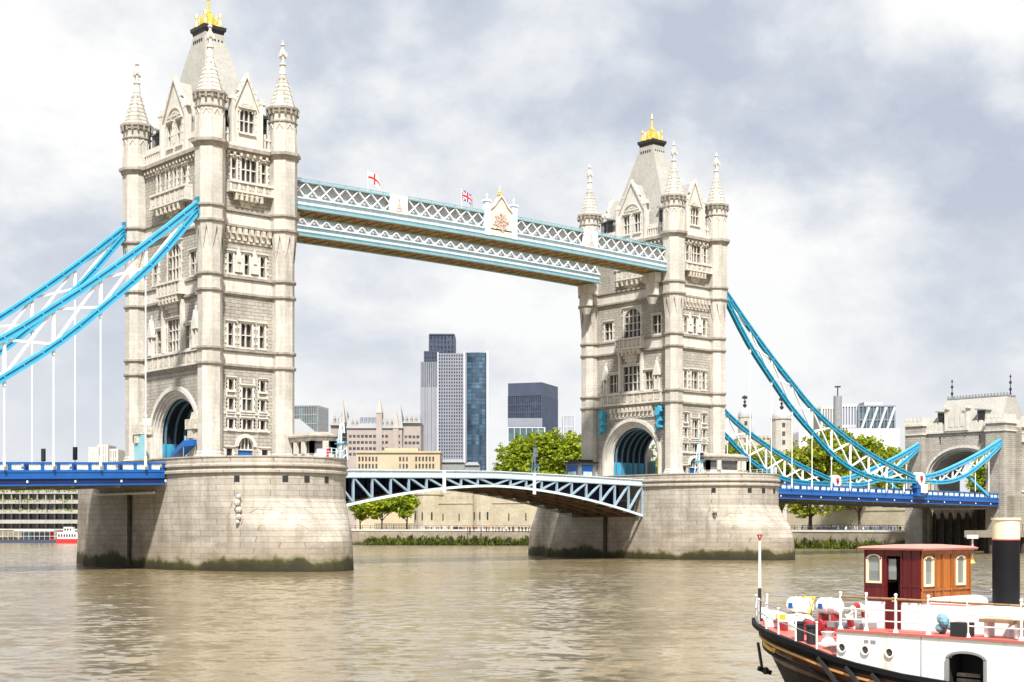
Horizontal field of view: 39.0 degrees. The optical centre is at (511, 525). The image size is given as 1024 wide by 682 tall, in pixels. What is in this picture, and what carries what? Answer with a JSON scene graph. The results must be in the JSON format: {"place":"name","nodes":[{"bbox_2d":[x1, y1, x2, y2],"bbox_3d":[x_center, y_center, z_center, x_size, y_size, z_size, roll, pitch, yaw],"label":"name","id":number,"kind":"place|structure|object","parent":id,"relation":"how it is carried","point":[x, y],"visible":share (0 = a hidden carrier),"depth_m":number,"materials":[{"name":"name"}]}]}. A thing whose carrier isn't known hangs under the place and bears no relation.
{"place":"outdoors","nodes":[
{"label":"outdoors","id":0,"kind":"place"},
{"bbox_2d":[89,445,124,461],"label":"apartment block","id":1,"kind":"structure","parent":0,"point":[110,453],"depth_m":702.69,"materials":[{"name":"beige concrete"}]},
{"bbox_2d":[294,419,315,433],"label":"warehouse","id":2,"kind":"structure","parent":0,"point":[300,426],"depth_m":644.60,"materials":[{"name":"concrete"}]},
{"bbox_2d":[294,405,328,431],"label":"office block","id":3,"kind":"structure","parent":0,"point":[315,418],"depth_m":759.69,"materials":[{"name":"grey glass"}]},
{"bbox_2d":[420,334,466,463],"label":"office tower","id":4,"kind":"structure","parent":0,"point":[443,390],"depth_m":1102.40,"materials":[{"name":"grey glass"}]},
{"bbox_2d":[0,543,1023,681],"bbox_3d":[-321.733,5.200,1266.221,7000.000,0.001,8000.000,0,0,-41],"label":"river","id":5,"kind":"structure","parent":0,"point":[448,613],"depth_m":82.70,"materials":[{"name":"liquid"}]},
{"bbox_2d":[0,530,57,542],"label":"pontoon","id":6,"kind":"object","parent":5,"relation":"on","point":[38,537],"visible":0.95,"depth_m":436.50,"materials":[{"name":"white paint"}]},
{"bbox_2d":[0,525,76,539],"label":"embankment wall","id":7,"kind":"structure","parent":5,"relation":"in","point":[6,534],"depth_m":453.18,"materials":[{"name":"stone"}]},
{"bbox_2d":[56,527,76,542],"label":"river bus","id":8,"kind":"object","parent":5,"relation":"on","point":[68,535],"visible":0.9,"depth_m":426.30,"materials":[{"name":"red paint"}]},
{"bbox_2d":[76,447,353,571],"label":"bridge pier","id":9,"kind":"structure","parent":5,"relation":"in","point":[267,513],"depth_m":166.26,"materials":[{"name":"stone"}]},
{"bbox_2d":[0,462,165,490],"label":"bridge deck","id":10,"kind":"structure","parent":9,"relation":"on","point":[48,475],"depth_m":164.40,"materials":[{"name":"metal"}]},
{"bbox_2d":[171,439,196,456],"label":"awning","id":11,"kind":"object","parent":9,"relation":"on","point":[184,448],"visible":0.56,"depth_m":174.20,"materials":[{"name":"blue fabric"}]},
{"bbox_2d":[119,0,300,460],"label":"bridge tower","id":12,"kind":"structure","parent":9,"relation":"on","point":[220,301],"depth_m":179.25,"materials":[{"name":"stone"}]},
{"bbox_2d":[0,222,125,461],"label":"suspension chain","id":13,"kind":"object","parent":12,"relation":"hanging from","point":[112,242],"visible":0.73,"depth_m":181.76,"materials":[{"name":"blue paint"}]},
{"bbox_2d":[0,196,199,466],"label":"suspension chain","id":14,"kind":"object","parent":12,"relation":"hanging from","point":[185,218],"visible":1,"depth_m":164.35,"materials":[{"name":"blue paint"}]},
{"bbox_2d":[151,261,159,287],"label":"window","id":15,"kind":"structure","parent":12,"relation":"in","point":[157,273],"depth_m":185.19,"materials":[{"name":"beige stone"}]},
{"bbox_2d":[164,120,173,150],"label":"window","id":16,"kind":"structure","parent":12,"relation":"in","point":[171,126],"depth_m":182.45,"materials":[{"name":"beige stone"}]},
{"bbox_2d":[165,315,180,352],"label":"window","id":17,"kind":"structure","parent":12,"relation":"in","point":[175,325],"depth_m":181.70,"materials":[{"name":"beige stone"}]},
{"bbox_2d":[166,238,182,280],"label":"window","id":18,"kind":"structure","parent":12,"relation":"in","point":[175,253],"depth_m":181.57,"materials":[{"name":"beige stone"}]},
{"bbox_2d":[174,115,182,147],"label":"window","id":19,"kind":"structure","parent":12,"relation":"in","point":[180,122],"depth_m":180.62,"materials":[{"name":"beige stone"}]},
{"bbox_2d":[179,161,188,184],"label":"window","id":20,"kind":"structure","parent":12,"relation":"in","point":[186,163],"depth_m":179.49,"materials":[{"name":"beige stone"}]},
{"bbox_2d":[183,322,191,349],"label":"window","id":21,"kind":"structure","parent":12,"relation":"in","point":[187,323],"depth_m":178.84,"materials":[{"name":"beige stone"}]},
{"bbox_2d":[187,247,197,277],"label":"window","id":22,"kind":"structure","parent":12,"relation":"in","point":[195,263],"depth_m":177.84,"materials":[{"name":"beige stone"}]},
{"bbox_2d":[225,249,236,275],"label":"window","id":23,"kind":"structure","parent":12,"relation":"in","point":[229,252],"depth_m":176.07,"materials":[{"name":"beige stone"}]},
{"bbox_2d":[225,319,236,347],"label":"window","id":24,"kind":"structure","parent":12,"relation":"in","point":[229,322],"depth_m":176.32,"materials":[{"name":"beige stone"}]},
{"bbox_2d":[225,375,236,391],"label":"window","id":25,"kind":"structure","parent":12,"relation":"in","point":[230,379],"depth_m":176.26,"materials":[{"name":"beige stone"}]},
{"bbox_2d":[225,395,236,411],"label":"window","id":26,"kind":"structure","parent":12,"relation":"in","point":[229,401],"depth_m":176.24,"materials":[{"name":"beige stone"}]},
{"bbox_2d":[225,416,236,430],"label":"window","id":27,"kind":"structure","parent":12,"relation":"in","point":[229,418],"depth_m":176.24,"materials":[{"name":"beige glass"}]},
{"bbox_2d":[228,154,239,179],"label":"window","id":28,"kind":"structure","parent":12,"relation":"in","point":[231,160],"depth_m":176.58,"materials":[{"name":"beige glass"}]},
{"bbox_2d":[235,434,256,454],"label":"doorway","id":29,"kind":"structure","parent":12,"relation":"in","point":[244,442],"depth_m":177.75,"materials":[{"name":"beige stone"}]},
{"bbox_2d":[241,250,252,277],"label":"window","id":30,"kind":"structure","parent":12,"relation":"in","point":[244,257],"depth_m":177.79,"materials":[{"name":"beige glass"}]},
{"bbox_2d":[238,320,255,349],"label":"window","id":31,"kind":"structure","parent":12,"relation":"in","point":[244,335],"depth_m":177.79,"materials":[{"name":"beige glass"}]},
{"bbox_2d":[237,106,256,136],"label":"window","id":32,"kind":"structure","parent":12,"relation":"in","point":[245,117],"depth_m":177.84,"materials":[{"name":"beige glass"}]},
{"bbox_2d":[239,383,255,412],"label":"window","id":33,"kind":"structure","parent":12,"relation":"in","point":[245,399],"depth_m":177.84,"materials":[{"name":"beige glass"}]},
{"bbox_2d":[239,416,255,431],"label":"window","id":34,"kind":"structure","parent":12,"relation":"in","point":[245,424],"depth_m":177.79,"materials":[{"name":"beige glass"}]},
{"bbox_2d":[238,153,259,182],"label":"window","id":35,"kind":"structure","parent":12,"relation":"in","point":[246,167],"depth_m":178.10,"materials":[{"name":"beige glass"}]},
{"bbox_2d":[256,322,267,350],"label":"window","id":36,"kind":"structure","parent":12,"relation":"in","point":[261,325],"depth_m":179.19,"materials":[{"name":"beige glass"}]},
{"bbox_2d":[257,377,267,393],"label":"window","id":37,"kind":"structure","parent":12,"relation":"in","point":[261,380],"depth_m":179.28,"materials":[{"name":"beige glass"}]},
{"bbox_2d":[257,397,267,413],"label":"window","id":38,"kind":"structure","parent":12,"relation":"in","point":[260,404],"depth_m":179.06,"materials":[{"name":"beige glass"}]},
{"bbox_2d":[257,253,268,279],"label":"window","id":39,"kind":"structure","parent":12,"relation":"in","point":[260,258],"depth_m":179.28,"materials":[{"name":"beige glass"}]},
{"bbox_2d":[258,160,269,184],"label":"window","id":40,"kind":"structure","parent":12,"relation":"in","point":[261,172],"depth_m":179.36,"materials":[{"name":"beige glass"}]},
{"bbox_2d":[297,218,600,314],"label":"walkway","id":41,"kind":"structure","parent":12,"relation":"attached to","point":[583,278],"depth_m":219.16,"materials":[{"name":"white paint"}]},
{"bbox_2d":[297,177,666,304],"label":"walkway","id":42,"kind":"structure","parent":12,"relation":"attached to","point":[497,224],"depth_m":202.90,"materials":[{"name":"white paint"}]},
{"bbox_2d":[367,170,379,190],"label":"flag","id":43,"kind":"object","parent":42,"relation":"attached to","point":[373,178],"visible":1,"depth_m":193.06,"materials":[{"name":"white fabric"}]},
{"bbox_2d":[461,189,471,207],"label":"flag","id":44,"kind":"object","parent":42,"relation":"attached to","point":[466,196],"visible":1,"depth_m":203.66,"materials":[{"name":"fabric"}]},
{"bbox_2d":[288,432,339,456],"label":"pier lodge","id":45,"kind":"structure","parent":9,"relation":"on","point":[307,444],"depth_m":176.97,"materials":[{"name":"beige stone"}]},
{"bbox_2d":[335,413,348,459],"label":"signal mast","id":46,"kind":"object","parent":9,"relation":"on","point":[342,438],"visible":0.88,"depth_m":176.55,"materials":[{"name":"white metal"}]},
{"bbox_2d":[346,469,494,505],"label":"bascule leaf","id":47,"kind":"object","parent":9,"relation":"attached to","point":[363,486],"visible":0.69,"depth_m":197.47,"materials":[{"name":"metal"}]},
{"bbox_2d":[351,525,530,544],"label":"embankment wall","id":48,"kind":"structure","parent":5,"relation":"in","point":[360,536],"depth_m":386.31,"materials":[{"name":"stone"}]},
{"bbox_2d":[365,534,528,544],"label":"reeds","id":49,"kind":"object","parent":48,"relation":"attached to","point":[418,541],"visible":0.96,"depth_m":384.67,"materials":[{"name":"green plant"}]},
{"bbox_2d":[528,466,794,559],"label":"bridge pier","id":50,"kind":"structure","parent":5,"relation":"in","point":[709,516],"depth_m":221.19,"materials":[{"name":"stone"}]},
{"bbox_2d":[446,471,642,516],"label":"bascule leaf","id":51,"kind":"object","parent":50,"relation":"attached to","point":[584,496],"visible":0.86,"depth_m":220.99,"materials":[{"name":"grey paint"}]},
{"bbox_2d":[530,448,539,472],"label":"signal mast","id":52,"kind":"object","parent":51,"relation":"on","point":[536,461],"visible":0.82,"depth_m":233.85,"materials":[{"name":"white metal"}]},
{"bbox_2d":[577,115,729,475],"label":"bridge tower","id":53,"kind":"structure","parent":50,"relation":"on","point":[655,372],"depth_m":233.71,"materials":[{"name":"stone"}]},
{"bbox_2d":[562,459,598,475],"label":"kiosk","id":54,"kind":"object","parent":53,"relation":"attached to","point":[580,467],"visible":0.85,"depth_m":239.75,"materials":[{"name":"blue metal"}]},
{"bbox_2d":[602,320,614,341],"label":"window","id":55,"kind":"structure","parent":53,"relation":"in","point":[610,326],"depth_m":239.77,"materials":[{"name":"white glass"}]},
{"bbox_2d":[607,373,617,393],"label":"window","id":56,"kind":"structure","parent":53,"relation":"in","point":[614,384],"depth_m":239.07,"materials":[{"name":"grey glass"}]},
{"bbox_2d":[621,213,630,236],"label":"window","id":57,"kind":"structure","parent":53,"relation":"in","point":[627,219],"depth_m":236.81,"materials":[{"name":"white glass"}]},
{"bbox_2d":[621,363,639,392],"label":"window","id":58,"kind":"structure","parent":53,"relation":"in","point":[632,374],"depth_m":236.11,"materials":[{"name":"grey glass"}]},
{"bbox_2d":[622,305,642,337],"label":"window","id":59,"kind":"structure","parent":53,"relation":"in","point":[632,315],"depth_m":235.83,"materials":[{"name":"grey glass"}]},
{"bbox_2d":[632,211,641,234],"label":"window","id":60,"kind":"structure","parent":53,"relation":"in","point":[638,216],"depth_m":234.91,"materials":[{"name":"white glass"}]},
{"bbox_2d":[643,368,653,390],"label":"window","id":61,"kind":"structure","parent":53,"relation":"in","point":[650,378],"depth_m":233.02,"materials":[{"name":"white glass"}]},
{"bbox_2d":[650,312,662,335],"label":"window","id":62,"kind":"structure","parent":53,"relation":"in","point":[658,324],"depth_m":231.60,"materials":[{"name":"grey glass"}]},
{"bbox_2d":[689,368,699,390],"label":"window","id":63,"kind":"structure","parent":53,"relation":"in","point":[693,371],"depth_m":232.00,"materials":[{"name":"white glass"}]},
{"bbox_2d":[689,204,700,226],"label":"window","id":64,"kind":"structure","parent":53,"relation":"in","point":[693,212],"depth_m":232.17,"materials":[{"name":"white glass"}]},
{"bbox_2d":[690,417,700,438],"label":"window","id":65,"kind":"structure","parent":53,"relation":"in","point":[693,428],"depth_m":232.06,"materials":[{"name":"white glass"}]},
{"bbox_2d":[690,241,702,262],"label":"window","id":66,"kind":"structure","parent":53,"relation":"in","point":[694,254],"depth_m":232.34,"materials":[{"name":"white glass"}]},
{"bbox_2d":[697,453,749,472],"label":"pier lodge","id":67,"kind":"structure","parent":53,"relation":"attached to","point":[723,463],"depth_m":229.51,"materials":[{"name":"beige stone"}]},
{"bbox_2d":[725,408,832,484],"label":"suspension chain","id":68,"kind":"object","parent":53,"relation":"hanging from","point":[730,418],"visible":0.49,"depth_m":273.21,"materials":[{"name":"teal paint"}]},
{"bbox_2d":[727,291,915,491],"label":"suspension chain","id":69,"kind":"object","parent":53,"relation":"hanging from","point":[735,312],"visible":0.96,"depth_m":250.16,"materials":[{"name":"teal paint"}]},
{"bbox_2d":[694,444,703,472],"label":"signal mast","id":70,"kind":"object","parent":50,"relation":"on","point":[700,456],"visible":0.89,"depth_m":226.58,"materials":[{"name":"white metal"}]},
{"bbox_2d":[779,483,998,507],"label":"bridge deck","id":71,"kind":"structure","parent":50,"relation":"on","point":[829,495],"depth_m":268.46,"materials":[{"name":"metal"}]},
{"bbox_2d":[794,536,885,548],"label":"reeds","id":72,"kind":"object","parent":5,"relation":"on","point":[814,544],"visible":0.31,"depth_m":325.98,"materials":[{"name":"green plant"}]},
{"bbox_2d":[790,525,904,548],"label":"embankment wall","id":73,"kind":"structure","parent":5,"relation":"in","point":[891,537],"depth_m":323.73,"materials":[{"name":"stone"}]},
{"bbox_2d":[752,518,1023,681],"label":"steam boat","id":74,"kind":"object","parent":5,"relation":"on","point":[926,615],"visible":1,"depth_m":37.42,"materials":[{"name":"black paint"}]},
{"bbox_2d":[964,524,1023,553],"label":"jetty","id":75,"kind":"object","parent":5,"relation":"in","point":[986,535],"visible":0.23,"depth_m":269.50,"materials":[{"name":"metal"}]},
{"bbox_2d":[0,0,1023,498],"label":"sky","id":76,"kind":"structure","parent":0,"point":[870,153],"materials":[{"name":"white"}]},
{"bbox_2d":[492,440,547,498],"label":"plane tree","id":77,"kind":"object","parent":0,"point":[509,456],"visible":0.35,"depth_m":438.30,"materials":[{"name":"green plant"}]},
{"bbox_2d":[507,418,544,445],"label":"office block","id":78,"kind":"structure","parent":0,"point":[523,426],"depth_m":820.00,"materials":[{"name":"white glass"}]},
{"bbox_2d":[495,430,565,471],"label":"plane tree","id":79,"kind":"object","parent":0,"point":[520,436],"visible":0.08,"depth_m":441.70,"materials":[{"name":"green plant"}]},
{"bbox_2d":[508,382,557,439],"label":"office block","id":80,"kind":"structure","parent":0,"point":[534,400],"depth_m":1002.63,"materials":[{"name":"blue glass"}]},
{"bbox_2d":[512,427,580,474],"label":"plane tree","id":81,"kind":"object","parent":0,"point":[570,444],"visible":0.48,"depth_m":433.17,"materials":[{"name":"green plant"}]},
{"bbox_2d":[562,415,574,437],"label":"office block","id":82,"kind":"structure","parent":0,"point":[568,422],"depth_m":1149.72,"materials":[{"name":"grey metal"}]},
{"bbox_2d":[792,431,821,505],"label":"white block","id":83,"kind":"structure","parent":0,"point":[798,435],"depth_m":559.40,"materials":[{"name":"grey concrete"}]},
{"bbox_2d":[813,402,895,430],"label":"office block","id":84,"kind":"structure","parent":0,"point":[871,415],"depth_m":620.00,"materials":[{"name":"white glass"}]},
{"bbox_2d":[844,429,898,449],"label":"white block","id":85,"kind":"structure","parent":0,"point":[890,437],"depth_m":539.40,"materials":[{"name":"grey concrete"}]},
{"label":"ground","id":86,"kind":"structure","parent":0,"visible":0},
{"bbox_2d":[0,489,77,528],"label":"hotel","id":87,"kind":"structure","parent":86,"relation":"on","point":[41,507],"depth_m":471.87,"materials":[{"name":"white glass"}]},
{"bbox_2d":[348,501,373,528],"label":"young tree","id":88,"kind":"object","parent":86,"relation":"on","point":[362,511],"visible":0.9,"depth_m":398.67,"materials":[{"name":"green plant"}]},
{"bbox_2d":[330,399,423,528],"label":"gothic office","id":89,"kind":"structure","parent":86,"relation":"on","point":[379,426],"depth_m":640.87,"materials":[{"name":"beige stone"}]},
{"bbox_2d":[367,497,396,528],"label":"young tree","id":90,"kind":"object","parent":86,"relation":"on","point":[386,506],"visible":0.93,"depth_m":400.70,"materials":[{"name":"green plant"}]},
{"bbox_2d":[355,448,442,528],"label":"beige office","id":91,"kind":"structure","parent":86,"relation":"on","point":[402,459],"depth_m":470.00,"materials":[{"name":"beige stone"}]},
{"bbox_2d":[390,494,421,528],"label":"young tree","id":92,"kind":"object","parent":86,"relation":"on","point":[406,505],"visible":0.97,"depth_m":402.38,"materials":[{"name":"green plant"}]},
{"bbox_2d":[441,459,479,470],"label":"grey shed","id":93,"kind":"structure","parent":86,"relation":"on","point":[453,464],"depth_m":480.00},
{"bbox_2d":[413,491,536,528],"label":"curtain wall","id":94,"kind":"structure","parent":86,"relation":"on","point":[447,508],"depth_m":409.62,"materials":[{"name":"beige stone"}]},
{"bbox_2d":[463,351,488,470],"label":"office tower","id":95,"kind":"structure","parent":86,"relation":"on","point":[478,407],"depth_m":1117.76,"materials":[{"name":"blue glass"}]},
{"bbox_2d":[745,444,774,472],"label":"plane tree","id":96,"kind":"object","parent":86,"relation":"on","point":[755,457],"visible":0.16,"depth_m":424.66,"materials":[{"name":"green plant"}]},
{"bbox_2d":[728,395,792,519],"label":"castle keep","id":97,"kind":"structure","parent":86,"relation":"on","point":[781,429],"depth_m":497.55,"materials":[{"name":"stone"}]},
{"bbox_2d":[773,436,833,488],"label":"plane tree","id":98,"kind":"object","parent":86,"relation":"on","point":[799,454],"visible":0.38,"depth_m":394.76,"materials":[{"name":"green plant"}]},
{"bbox_2d":[784,485,830,529],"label":"plane tree","id":99,"kind":"object","parent":86,"relation":"on","point":[802,510],"visible":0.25,"depth_m":349.92,"materials":[{"name":"green plant"}]},
{"bbox_2d":[802,425,865,480],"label":"plane tree","id":100,"kind":"object","parent":86,"relation":"on","point":[838,468],"visible":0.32,"depth_m":390.95,"materials":[{"name":"green plant"}]},
{"bbox_2d":[833,386,841,429],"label":"chimney","id":101,"kind":"object","parent":86,"relation":"on","point":[837,410],"visible":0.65,"depth_m":598.57,"materials":[{"name":"grey concrete"}]},
{"bbox_2d":[787,504,904,529],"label":"curtain wall","id":102,"kind":"structure","parent":86,"relation":"on","point":[882,515],"depth_m":352.90,"materials":[{"name":"beige stone"}]},
{"bbox_2d":[803,526,896,529],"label":"park fence","id":103,"kind":"object","parent":86,"relation":"on","point":[840,528],"visible":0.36,"depth_m":353.88,"materials":[{"name":"grey metal"}]},
{"bbox_2d":[828,430,872,469],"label":"plane tree","id":104,"kind":"object","parent":86,"relation":"on","point":[861,439],"visible":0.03,"depth_m":404.61,"materials":[{"name":"green plant"}]},
{"bbox_2d":[824,471,894,529],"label":"plane tree","id":105,"kind":"object","parent":86,"relation":"on","point":[858,511],"visible":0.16,"depth_m":351.57,"materials":[{"name":"green plant"}]},
{"bbox_2d":[852,434,904,475],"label":"plane tree","id":106,"kind":"object","parent":86,"relation":"on","point":[875,446],"visible":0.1,"depth_m":401.74,"materials":[{"name":"green plant"}]},
{"bbox_2d":[860,446,904,490],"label":"plane tree","id":107,"kind":"object","parent":86,"relation":"on","point":[898,485],"visible":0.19,"depth_m":393.33,"materials":[{"name":"green plant"}]},
{"bbox_2d":[903,374,1023,550],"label":"abutment tower","id":108,"kind":"structure","parent":86,"relation":"on","point":[957,429],"depth_m":301.15,"materials":[{"name":"stone"}]},
{"bbox_2d":[830,442,919,493],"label":"suspension chain","id":109,"kind":"object","parent":108,"relation":"attached to","point":[913,450],"visible":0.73,"depth_m":297.59,"materials":[{"name":"blue paint"}]},
{"bbox_2d":[910,438,1001,496],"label":"suspension chain","id":110,"kind":"object","parent":108,"relation":"attached to","point":[921,486],"visible":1,"depth_m":282.31,"materials":[{"name":"blue paint"}]},
{"bbox_2d":[965,456,985,492],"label":"plane tree","id":111,"kind":"object","parent":86,"relation":"on","point":[981,476],"visible":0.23,"depth_m":326.74,"materials":[{"name":"green plant"}]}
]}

